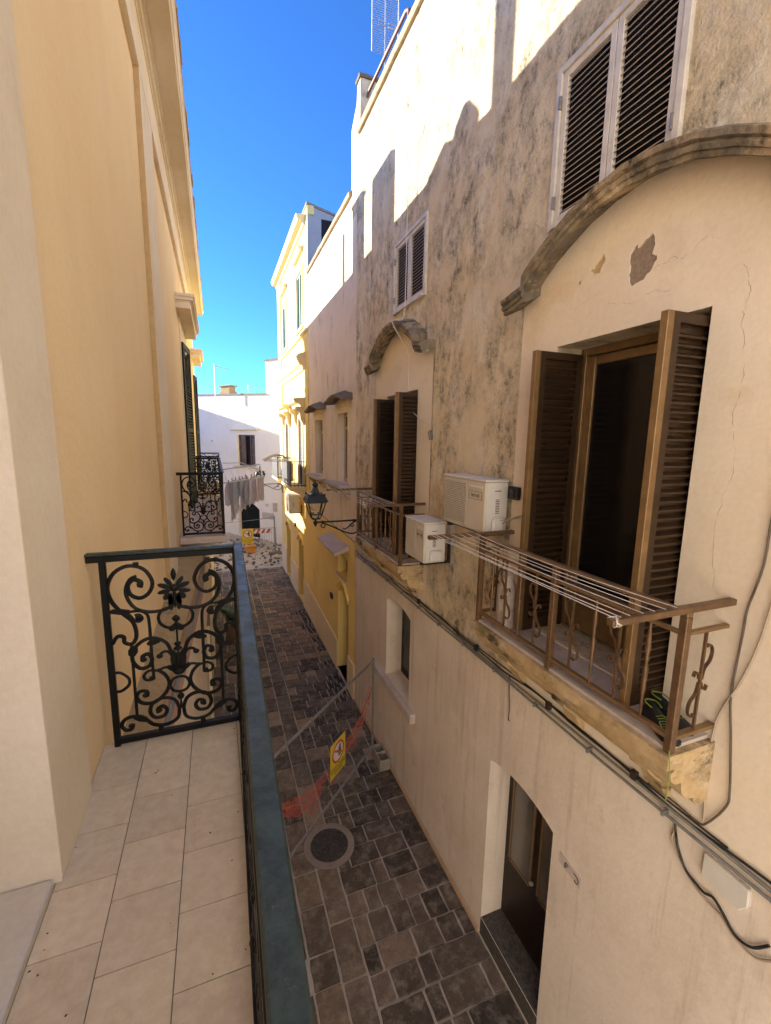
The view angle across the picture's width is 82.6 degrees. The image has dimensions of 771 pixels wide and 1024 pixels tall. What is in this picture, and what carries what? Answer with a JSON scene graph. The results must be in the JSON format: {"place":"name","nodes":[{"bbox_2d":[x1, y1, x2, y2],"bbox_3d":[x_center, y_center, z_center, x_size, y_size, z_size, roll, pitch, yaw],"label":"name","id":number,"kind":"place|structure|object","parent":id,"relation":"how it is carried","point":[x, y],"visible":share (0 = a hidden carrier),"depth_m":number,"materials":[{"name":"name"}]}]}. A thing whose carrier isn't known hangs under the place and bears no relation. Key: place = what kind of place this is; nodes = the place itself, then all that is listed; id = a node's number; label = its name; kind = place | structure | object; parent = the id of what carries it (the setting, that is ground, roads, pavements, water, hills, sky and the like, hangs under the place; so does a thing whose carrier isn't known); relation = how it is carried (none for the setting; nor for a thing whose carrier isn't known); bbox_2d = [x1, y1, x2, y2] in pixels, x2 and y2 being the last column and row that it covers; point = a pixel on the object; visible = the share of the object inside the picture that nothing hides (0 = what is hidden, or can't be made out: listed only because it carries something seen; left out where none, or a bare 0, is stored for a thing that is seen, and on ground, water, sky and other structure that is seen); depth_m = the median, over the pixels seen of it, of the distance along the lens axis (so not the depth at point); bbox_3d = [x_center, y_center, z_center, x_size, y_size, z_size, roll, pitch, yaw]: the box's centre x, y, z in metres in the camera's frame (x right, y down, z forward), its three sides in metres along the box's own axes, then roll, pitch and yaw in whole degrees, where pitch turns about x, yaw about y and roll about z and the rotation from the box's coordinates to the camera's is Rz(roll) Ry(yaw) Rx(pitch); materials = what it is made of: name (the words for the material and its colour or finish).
{"place":"outdoors","nodes":[
{"label":"outdoors","id":0,"kind":"place"},
{"bbox_2d":[213,533,281,572],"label":"dug up ground","id":1,"kind":"structure","parent":0,"point":[249,565],"depth_m":21.16,"materials":[{"name":"grey gravel"}]},
{"bbox_2d":[214,538,280,570],"bbox_3d":[-7.100,1.978,21.957,4.332,0.094,6.181,-3,10,-21],"label":"rubble","id":2,"kind":"object","parent":1,"relation":"on","point":[253,562],"visible":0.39,"depth_m":20.88,"materials":[{"name":"stone"}]},
{"bbox_2d":[245,544,255,552],"bbox_3d":[-6.769,1.865,21.991,0.530,0.380,0.430,-3,10,-21],"label":"tool box","id":3,"kind":"object","parent":1,"relation":"on","point":[251,548],"visible":1,"depth_m":21.84,"materials":[{"name":"orange plastic"}]},
{"bbox_2d":[244,527,276,549],"bbox_3d":[-6.460,1.377,22.599,1.640,1.116,0.600,-3,10,-21],"label":"barrier","id":4,"kind":"object","parent":1,"relation":"on","point":[260,530],"visible":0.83,"depth_m":22.57,"materials":[{"name":"white plastic"}]},
{"bbox_2d":[242,528,253,543],"bbox_3d":[-6.984,1.233,22.238,0.616,0.780,0.013,-3,10,-21],"label":"warning sign","id":5,"kind":"object","parent":4,"relation":"attached to","point":[247,536],"visible":1,"depth_m":22.24,"materials":[{"name":"yellow plastic"}]},
{"bbox_2d":[269,516,281,555],"bbox_3d":[-5.427,1.144,21.549,0.600,1.950,0.300,-3,10,-21],"label":"fence post","id":6,"kind":"object","parent":1,"relation":"on","point":[273,552],"visible":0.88,"depth_m":21.55,"materials":[{"name":"metal"}]},
{"bbox_2d":[175,0,414,393],"label":"sky","id":7,"kind":"structure","parent":0,"point":[270,89],"materials":[{"name":"blue"}]},
{"bbox_2d":[271,201,335,616],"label":"town house","id":8,"kind":"structure","parent":0,"point":[310,226],"depth_m":14.76,"materials":[{"name":"paint"}]},
{"bbox_2d":[255,466,282,491],"bbox_3d":[-4.952,-1.391,18.695,1.140,1.150,0.410,-3,10,-21],"label":"street lamp","id":9,"kind":"object","parent":8,"relation":"attached to","point":[257,473],"visible":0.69,"depth_m":18.46,"materials":[{"name":"metal"}]},
{"bbox_2d":[272,456,291,490],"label":"balcony","id":10,"kind":"structure","parent":8,"relation":"attached to","point":[276,475],"depth_m":16.98,"materials":[{"name":"beige paint"}]},
{"bbox_2d":[278,283,287,353],"bbox_3d":[-3.835,-7.244,16.586,0.254,2.240,1.250,-3,10,-21],"label":"window","id":11,"kind":"structure","parent":8,"relation":"in","point":[283,288],"depth_m":16.60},
{"bbox_2d":[276,404,290,460],"bbox_3d":[-3.932,-2.744,17.069,0.359,2.780,1.600,-3,10,-21],"label":"balcony door","id":12,"kind":"structure","parent":8,"relation":"in","point":[284,408],"depth_m":16.94,"materials":[{"name":"white wood"}]},
{"bbox_2d":[285,519,290,530],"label":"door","id":13,"kind":"structure","parent":8,"relation":"in","point":[287,520],"depth_m":17.48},
{"bbox_2d":[281,458,305,499],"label":"balcony","id":14,"kind":"structure","parent":8,"relation":"attached to","point":[295,486],"depth_m":13.99,"materials":[{"name":"beige stone"}]},
{"bbox_2d":[262,454,289,461],"bbox_3d":[-3.484,-1.725,13.913,0.757,0.224,0.765,-3,10,-21],"label":"clothes rack","id":15,"kind":"object","parent":14,"relation":"on","point":[273,455],"visible":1,"depth_m":13.73,"materials":[{"name":"white metal"}]},
{"bbox_2d":[285,492,301,513],"bbox_3d":[-3.120,-0.305,14.950,0.454,0.636,0.863,-3,10,-21],"label":"air conditioner","id":16,"kind":"object","parent":8,"relation":"attached to","point":[292,500],"visible":0.98,"depth_m":14.60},
{"bbox_2d":[287,397,304,484],"bbox_3d":[-2.925,-2.304,14.477,0.359,2.780,1.530,-3,10,-21],"label":"balcony door","id":17,"kind":"structure","parent":8,"relation":"in","point":[298,404],"depth_m":14.41,"materials":[{"name":"white wood"}]},
{"bbox_2d":[290,245,303,335],"bbox_3d":[-2.720,-6.831,13.706,0.254,2.290,1.320,-3,10,-21],"label":"window","id":18,"kind":"structure","parent":8,"relation":"in","point":[299,249],"depth_m":13.71,"materials":[{"name":"white wood"}]},
{"bbox_2d":[296,533,303,546],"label":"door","id":19,"kind":"structure","parent":8,"relation":"in","point":[299,534],"depth_m":14.94,"materials":[{"name":"wood"}]},
{"bbox_2d":[304,190,366,699],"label":"town house","id":20,"kind":"structure","parent":0,"point":[331,270],"depth_m":10.47,"materials":[{"name":"paint"}]},
{"bbox_2d":[304,402,325,487],"bbox_3d":[-1.835,-1.848,11.964,0.460,2.259,1.580,-3,10,-21],"label":"window","id":21,"kind":"structure","parent":20,"relation":"in","point":[319,406],"depth_m":11.97,"materials":[{"name":"beige paint"}]},
{"bbox_2d":[324,390,352,498],"bbox_3d":[-0.981,-1.509,9.763,0.460,2.309,1.470,-3,10,-21],"label":"window","id":22,"kind":"structure","parent":20,"relation":"in","point":[344,395],"depth_m":9.71,"materials":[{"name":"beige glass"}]},
{"bbox_2d":[335,578,349,684],"bbox_3d":[-0.898,2.772,10.420,0.356,2.480,1.100,-3,10,-21],"label":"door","id":23,"kind":"structure","parent":20,"relation":"in","point":[339,580],"depth_m":10.27,"materials":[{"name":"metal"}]},
{"bbox_2d":[214,566,526,1023],"bbox_3d":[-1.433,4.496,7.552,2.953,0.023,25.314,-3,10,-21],"label":"street","id":24,"kind":"structure","parent":0,"point":[466,988],"depth_m":5.85,"materials":[{"name":"grey stone"}]},
{"bbox_2d":[214,595,234,639],"bbox_3d":[-4.467,3.053,12.503,0.845,1.132,0.928,9,12,42],"label":"potted plant","id":25,"kind":"object","parent":24,"relation":"on","point":[226,611],"visible":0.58,"depth_m":12.41,"materials":[{"name":"green plant"}]},
{"bbox_2d":[304,823,354,869],"bbox_3d":[-0.797,4.720,6.218,0.720,0.033,0.720,-3,10,-21],"label":"manhole","id":26,"kind":"object","parent":24,"relation":"on","point":[332,845],"visible":1,"depth_m":6.19,"materials":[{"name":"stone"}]},
{"bbox_2d":[371,743,390,771],"bbox_3d":[-0.086,4.365,7.824,0.200,0.200,0.460,-3,10,-21],"label":"concrete block","id":27,"kind":"object","parent":24,"relation":"on","point":[380,756],"depth_m":7.78,"materials":[{"name":"grey concrete"}]},
{"bbox_2d":[274,658,374,858],"bbox_3d":[-0.843,3.596,6.432,0.042,1.760,2.942,5,10,25],"label":"site fence","id":28,"kind":"object","parent":27,"relation":"on","point":[307,724],"visible":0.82,"depth_m":6.53,"materials":[{"name":"metal"}]},
{"bbox_2d":[282,687,371,826],"bbox_3d":[-0.811,3.737,6.612,0.109,1.097,2.555,5,10,25],"label":"safety net","id":29,"kind":"object","parent":28,"relation":"attached to","point":[327,777],"visible":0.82,"depth_m":6.27,"materials":[{"name":"orange plastic"}]},
{"bbox_2d":[330,731,345,781],"bbox_3d":[-0.711,3.656,6.578,0.013,0.560,0.442,5,10,25],"label":"warning sign","id":30,"kind":"object","parent":28,"relation":"attached to","point":[337,755],"visible":1,"depth_m":6.55,"materials":[{"name":"yellow plastic"}]},
{"bbox_2d":[352,0,770,1023],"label":"town house","id":31,"kind":"structure","parent":24,"relation":"on","point":[574,206],"depth_m":3.55,"materials":[{"name":"concrete"}]},
{"bbox_2d":[303,482,360,535],"bbox_3d":[-0.989,-0.015,8.455,1.140,1.150,0.410,-3,10,-21],"label":"street lamp","id":32,"kind":"object","parent":31,"relation":"attached to","point":[315,500],"visible":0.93,"depth_m":8.21,"materials":[{"name":"metal"}]},
{"bbox_2d":[371,0,399,66],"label":"antenna","id":33,"kind":"object","parent":31,"relation":"on","point":[385,25],"visible":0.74,"depth_m":7.51,"materials":[{"name":"metal"}]},
{"bbox_2d":[366,7,410,98],"bbox_3d":[0.497,-6.953,5.691,0.052,0.867,4.752,-3,10,-21],"label":"roof railing","id":34,"kind":"object","parent":31,"relation":"on","point":[404,14],"visible":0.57,"depth_m":6.80,"materials":[{"name":"white metal"}]},
{"bbox_2d":[355,490,424,596],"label":"balcony","id":35,"kind":"structure","parent":31,"relation":"attached to","point":[406,571],"depth_m":6.45,"materials":[{"name":"stone"}]},
{"bbox_2d":[326,488,425,507],"bbox_3d":[-0.229,-0.243,6.709,0.907,0.055,1.993,-3,10,-21],"label":"washing line","id":36,"kind":"object","parent":35,"relation":"attached to","point":[364,505],"visible":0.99,"depth_m":5.92,"materials":[{"name":"brown metal"}]},
{"bbox_2d":[372,392,417,554],"bbox_3d":[0.231,-0.627,6.778,0.675,2.340,1.190,-3,10,-21],"label":"balcony door","id":37,"kind":"structure","parent":31,"relation":"in","point":[394,421],"depth_m":6.30,"materials":[{"name":"brown wood"}]},
{"bbox_2d":[393,210,428,315],"bbox_3d":[0.338,-3.410,6.145,0.090,1.000,1.120,-3,10,-21],"label":"window","id":38,"kind":"structure","parent":31,"relation":"in","point":[415,272],"depth_m":6.09,"materials":[{"name":"white wood"}]},
{"bbox_2d":[392,141,434,440],"bbox_3d":[0.465,-2.908,5.756,0.243,3.901,0.924,-6,12,-37],"label":"cable","id":39,"kind":"object","parent":31,"relation":"attached to","point":[405,281],"visible":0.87,"depth_m":6.00,"materials":[{"name":"white plastic"}]},
{"bbox_2d":[401,595,429,679],"bbox_3d":[0.477,2.188,7.282,0.052,1.550,1.060,-3,10,-21],"label":"low window","id":40,"kind":"structure","parent":31,"relation":"in","point":[405,650],"depth_m":7.57,"materials":[{"name":"black glass"}]},
{"bbox_2d":[405,514,450,564],"bbox_3d":[0.547,0.346,5.460,0.414,0.536,0.603,-3,10,-21],"label":"air conditioner","id":41,"kind":"object","parent":31,"relation":"attached to","point":[421,548],"visible":0.98,"depth_m":5.25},
{"bbox_2d":[428,430,432,439],"bbox_3d":[0.584,-0.997,5.701,0.078,0.122,0.035,-7,12,-39],"label":"wall hook","id":42,"kind":"object","parent":31,"relation":"attached to","point":[430,435],"depth_m":5.68,"materials":[{"name":"grey metal"}]},
{"bbox_2d":[444,474,509,536],"bbox_3d":[0.934,-0.086,4.559,0.294,0.561,0.863,-3,10,-21],"label":"air conditioner","id":43,"kind":"object","parent":31,"relation":"attached to","point":[476,503],"visible":0.99,"depth_m":4.32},
{"bbox_2d":[500,515,521,523],"bbox_3d":[1.218,0.075,4.067,0.039,0.151,0.371,-8,13,-43],"label":"cable","id":44,"kind":"object","parent":43,"relation":"attached to","point":[512,518],"visible":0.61,"depth_m":4.12,"materials":[{"name":"grey plastic"}]},
{"bbox_2d":[507,486,520,499],"bbox_3d":[1.206,-0.178,4.132,0.067,0.120,0.140,-3,10,-21],"label":"isolator box","id":45,"kind":"object","parent":31,"relation":"attached to","point":[514,492],"visible":1,"depth_m":4.09,"materials":[{"name":"black plastic"}]},
{"bbox_2d":[501,775,552,972],"bbox_3d":[1.552,3.685,4.559,0.077,2.150,1.030,-3,10,-21],"label":"door","id":46,"kind":"structure","parent":31,"relation":"in","point":[528,845],"depth_m":4.68,"materials":[{"name":"brown wood"}]},
{"bbox_2d":[355,550,770,884],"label":"cable","id":47,"kind":"object","parent":31,"relation":"attached to","point":[634,774],"visible":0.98,"depth_m":3.25,"materials":[{"name":"black plastic"}]},
{"bbox_2d":[356,554,770,902],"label":"conduit","id":48,"kind":"object","parent":31,"relation":"attached to","point":[663,812],"visible":1,"depth_m":3.18,"materials":[{"name":"grey plastic"}]},
{"bbox_2d":[508,676,509,720],"bbox_3d":[1.229,1.856,4.358,0.012,0.466,0.049,-3,10,-21],"label":"cable","id":49,"kind":"object","parent":48,"relation":"hanging from","point":[509,701],"visible":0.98,"depth_m":4.35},
{"bbox_2d":[559,851,580,889],"bbox_3d":[1.547,3.011,3.691,0.014,0.129,0.245,-3,10,-21],"label":"number tile","id":50,"kind":"object","parent":31,"relation":"attached to","point":[569,869],"visible":1,"depth_m":3.68,"materials":[{"name":"white ceramic"}]},
{"bbox_2d":[473,536,729,804],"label":"balcony","id":51,"kind":"structure","parent":31,"relation":"attached to","point":[579,690],"depth_m":2.85,"materials":[{"name":"stone"}]},
{"bbox_2d":[495,570,516,629],"bbox_3d":[1.105,0.792,3.997,0.190,0.530,0.185,-3,10,-21],"label":"sack","id":52,"kind":"object","parent":51,"relation":"on","point":[511,599],"visible":0.67,"depth_m":3.93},
{"bbox_2d":[427,530,736,627],"bbox_3d":[1.153,0.361,3.156,0.907,0.055,1.993,-3,10,-21],"label":"washing line","id":53,"kind":"object","parent":51,"relation":"attached to","point":[633,618],"visible":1,"depth_m":2.37,"materials":[{"name":"brown metal"}]},
{"bbox_2d":[642,698,681,746],"bbox_3d":[1.634,1.238,2.606,0.102,0.116,0.302,1,9,1],"label":"shoe","id":54,"kind":"object","parent":51,"relation":"on","point":[651,711],"visible":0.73,"depth_m":2.63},
{"bbox_2d":[659,722,669,801],"bbox_3d":[1.579,1.417,2.498,0.015,0.353,0.210,3,10,14],"label":"cable","id":55,"kind":"object","parent":51,"relation":"hanging from","point":[669,773],"visible":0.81,"depth_m":2.41,"materials":[{"name":"brown rubber"}]},
{"bbox_2d":[650,691,693,736],"bbox_3d":[1.750,1.226,2.693,0.102,0.116,0.302,-1,9,-11],"label":"potted plant","id":56,"kind":"object","parent":51,"relation":"on","point":[664,703],"visible":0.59,"depth_m":2.71,"materials":[{"name":"green plant"}]},
{"bbox_2d":[514,309,710,705],"bbox_3d":[1.610,-0.060,3.223,0.675,2.415,1.220,-3,10,-21],"label":"balcony door","id":57,"kind":"structure","parent":31,"relation":"in","point":[612,427],"depth_m":3.45,"materials":[{"name":"brown wood"}]},
{"bbox_2d":[547,0,696,233],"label":"window","id":58,"kind":"structure","parent":31,"relation":"in","point":[621,95],"depth_m":2.97,"materials":[{"name":"white wood"}]},
{"bbox_2d":[647,518,770,825],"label":"cable","id":59,"kind":"object","parent":31,"relation":"attached to","point":[732,687],"visible":0.95,"depth_m":2.44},
{"bbox_2d":[673,823,770,949],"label":"cable","id":60,"kind":"object","parent":31,"relation":"attached to","point":[764,946],"visible":0.99,"depth_m":2.55,"materials":[{"name":"black rubber"}]},
{"bbox_2d":[701,852,751,909],"bbox_3d":[1.946,2.124,2.511,0.032,0.165,0.245,-3,10,-21],"label":"junction cover","id":61,"kind":"object","parent":31,"relation":"attached to","point":[732,888],"visible":1,"depth_m":2.49,"materials":[{"name":"white plastic"}]},
{"bbox_2d":[702,603,770,820],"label":"cable","id":62,"kind":"object","parent":31,"relation":"attached to","point":[742,677],"visible":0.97,"depth_m":2.39,"materials":[{"name":"beige plastic"}]},
{"label":"ground","id":63,"kind":"structure","parent":0,"visible":0},
{"bbox_2d":[0,0,215,1023],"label":"town house","id":64,"kind":"structure","parent":63,"relation":"on","point":[101,307],"depth_m":2.09,"materials":[{"name":"paint"}]},
{"bbox_2d":[6,542,314,1023],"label":"balcony","id":65,"kind":"structure","parent":64,"relation":"attached to","point":[162,907],"depth_m":1.46,"materials":[{"name":"tile"}]},
{"bbox_2d":[28,728,245,1016],"bbox_3d":[-0.837,1.279,1.629,0.634,0.004,1.363,-3,10,-21],"label":"grit","id":66,"kind":"object","parent":65,"relation":"on","point":[75,847],"visible":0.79,"depth_m":1.33,"materials":[{"name":"grey stone"}]},
{"bbox_2d":[164,555,205,727],"bbox_3d":[-3.767,0.561,9.167,0.156,0.109,15.002,-2,10,-20],"label":"cable","id":67,"kind":"object","parent":64,"relation":"attached to","point":[168,718],"visible":0.12,"depth_m":3.89,"materials":[{"name":"grey plastic"}]},
{"bbox_2d":[178,315,197,506],"bbox_3d":[-4.469,-2.147,10.037,0.145,3.930,2.110,-3,10,-21],"label":"window","id":68,"kind":"structure","parent":64,"relation":"in","point":[185,359],"depth_m":9.53,"materials":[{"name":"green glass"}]},
{"bbox_2d":[191,358,201,483],"bbox_3d":[-6.253,-2.922,14.589,0.119,3.930,1.610,-3,10,-21],"label":"window","id":69,"kind":"structure","parent":64,"relation":"in","point":[194,379],"depth_m":14.14,"materials":[{"name":"green"}]},
{"bbox_2d":[176,458,225,545],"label":"balcony","id":70,"kind":"structure","parent":64,"relation":"attached to","point":[204,522],"depth_m":7.04,"materials":[{"name":"black metal"}]},
{"bbox_2d":[223,462,262,483],"bbox_3d":[-2.853,-0.820,8.854,0.883,0.230,2.623,-3,10,-21],"label":"drying rack","id":71,"kind":"object","parent":70,"relation":"attached to","point":[261,474],"visible":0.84,"depth_m":8.80,"materials":[{"name":"white metal"}]},
{"bbox_2d":[225,480,230,506],"bbox_3d":[-2.827,-0.343,7.918,0.022,0.472,0.511,0,9,-6],"label":"garment","id":72,"kind":"object","parent":71,"relation":"hanging from","point":[227,498],"visible":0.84,"depth_m":7.83,"materials":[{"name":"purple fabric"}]},
{"bbox_2d":[229,478,235,521],"bbox_3d":[-2.828,-0.232,8.121,0.021,0.798,0.462,0,9,-8],"label":"garment","id":73,"kind":"object","parent":71,"relation":"hanging from","point":[233,515],"visible":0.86,"depth_m":8.05,"materials":[{"name":"fabric"}]},
{"bbox_2d":[233,477,238,514],"bbox_3d":[-2.826,-0.306,8.306,0.021,0.710,0.455,0,9,-7],"label":"garment","id":74,"kind":"object","parent":71,"relation":"hanging from","point":[236,504],"visible":0.81,"depth_m":8.26,"materials":[{"name":"white fabric"}]},
{"bbox_2d":[237,477,240,498],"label":"garment","id":75,"kind":"object","parent":71,"relation":"hanging from","point":[238,488],"visible":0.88,"depth_m":8.06,"materials":[{"name":"fabric"}]},
{"bbox_2d":[240,476,245,512],"bbox_3d":[-2.714,-0.349,8.346,0.022,0.675,0.424,0,9,-6],"label":"garment","id":76,"kind":"object","parent":71,"relation":"hanging from","point":[242,505],"visible":0.79,"depth_m":8.31,"materials":[{"name":"fabric"}]},
{"bbox_2d":[244,476,248,504],"bbox_3d":[-2.634,-0.415,8.368,0.022,0.569,0.498,0,9,-6],"label":"garment","id":77,"kind":"object","parent":71,"relation":"hanging from","point":[246,492],"visible":0.84,"depth_m":8.29,"materials":[{"name":"fabric"}]},
{"bbox_2d":[249,474,254,506],"bbox_3d":[-2.608,-0.433,8.557,0.022,0.613,0.444,0,9,-5],"label":"garment","id":78,"kind":"object","parent":71,"relation":"hanging from","point":[250,492],"visible":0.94,"depth_m":8.51,"materials":[{"name":"white fabric"}]},
{"bbox_2d":[253,473,256,503],"bbox_3d":[-2.608,-0.480,8.756,0.021,0.604,0.422,0,9,-7],"label":"garment","id":79,"kind":"object","parent":71,"relation":"hanging from","point":[254,489],"visible":0.94,"depth_m":8.72,"materials":[{"name":"grey fabric"}]},
{"bbox_2d":[257,473,263,502],"bbox_3d":[-2.450,-0.475,8.604,0.023,0.560,0.485,1,9,-2],"label":"garment","id":80,"kind":"object","parent":71,"relation":"hanging from","point":[260,488],"visible":0.96,"depth_m":8.60,"materials":[{"name":"fabric"}]},
{"bbox_2d":[196,452,219,495],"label":"balcony","id":81,"kind":"structure","parent":64,"relation":"attached to","point":[212,456],"depth_m":13.04,"materials":[{"name":"black metal"}]},
{"bbox_2d":[207,614,214,717],"bbox_3d":[-3.228,3.160,8.136,0.035,2.370,1.100,-3,10,-21],"label":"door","id":82,"kind":"structure","parent":64,"relation":"in","point":[208,619],"depth_m":8.25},
{"bbox_2d":[198,358,282,543],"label":"town house","id":83,"kind":"structure","parent":63,"relation":"on","point":[244,428],"depth_m":24.52,"materials":[{"name":"paint"}]},
{"bbox_2d":[213,365,225,395],"bbox_3d":[-9.274,-7.427,24.788,0.805,1.750,0.400,-3,10,-21],"label":"antenna","id":84,"kind":"object","parent":83,"relation":"on","point":[214,377],"visible":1,"depth_m":24.65,"materials":[{"name":"metal"}]},
{"bbox_2d":[239,435,255,465],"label":"window","id":85,"kind":"structure","parent":83,"relation":"in","point":[242,438],"depth_m":24.72,"materials":[{"name":"brown wood"}]},
{"bbox_2d":[241,504,259,537],"bbox_3d":[-7.683,0.412,25.264,1.831,2.020,0.060,7,11,33],"label":"door","id":86,"kind":"structure","parent":83,"relation":"in","point":[252,513],"depth_m":25.24,"materials":[{"name":"black wood"}]}
]}

